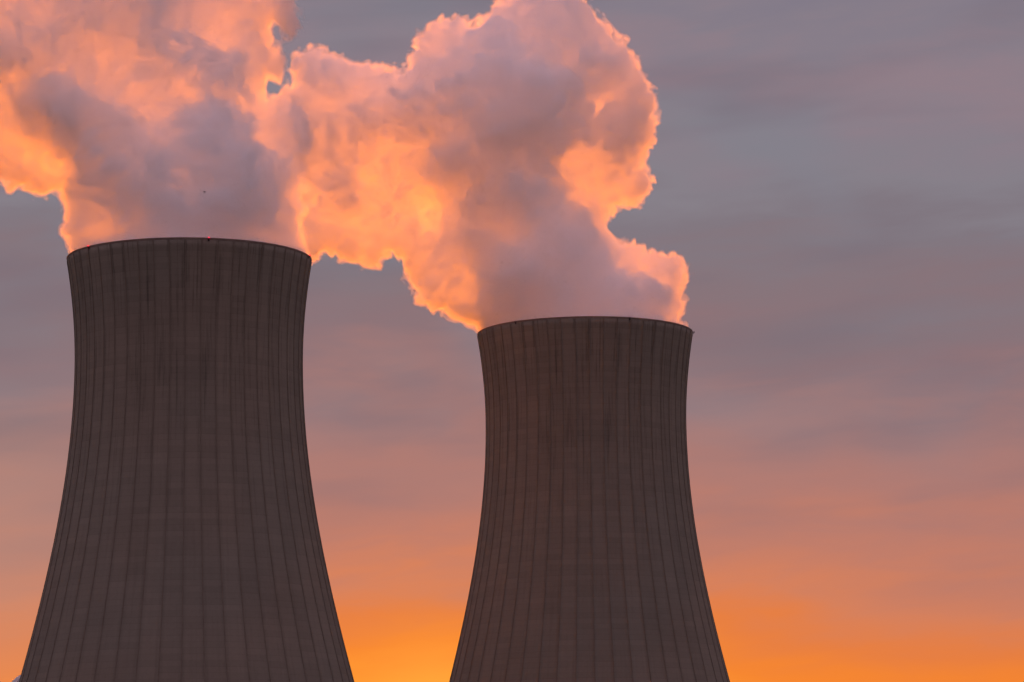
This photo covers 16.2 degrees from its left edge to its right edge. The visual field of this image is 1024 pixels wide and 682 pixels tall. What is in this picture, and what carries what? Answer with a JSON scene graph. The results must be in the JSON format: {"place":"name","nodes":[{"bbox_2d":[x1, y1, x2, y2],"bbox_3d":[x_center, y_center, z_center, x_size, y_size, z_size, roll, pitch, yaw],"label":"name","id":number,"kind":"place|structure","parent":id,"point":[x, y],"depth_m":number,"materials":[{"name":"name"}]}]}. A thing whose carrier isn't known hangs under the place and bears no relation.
{"place":"outdoors","nodes":[
{"label":"outdoors","id":0,"kind":"place"},
{"bbox_2d":[12,675,20,681],"bbox_3d":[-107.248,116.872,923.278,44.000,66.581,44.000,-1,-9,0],"label":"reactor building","id":1,"kind":"structure","parent":0,"point":[17,679],"depth_m":919.12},
{"bbox_2d":[19,237,353,681],"bbox_3d":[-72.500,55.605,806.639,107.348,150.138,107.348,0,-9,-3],"label":"cooling tower","id":2,"kind":"structure","parent":0,"point":[187,545],"depth_m":788.04,"materials":[{"name":"concrete"}]},
{"bbox_2d":[0,0,1023,681],"label":"sky","id":3,"kind":"structure","parent":0,"point":[828,194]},
{"bbox_2d":[449,316,729,681],"bbox_3d":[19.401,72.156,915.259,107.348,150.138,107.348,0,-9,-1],"label":"cooling tower","id":4,"kind":"structure","parent":0,"point":[587,567],"depth_m":897.62,"materials":[{"name":"concrete"}]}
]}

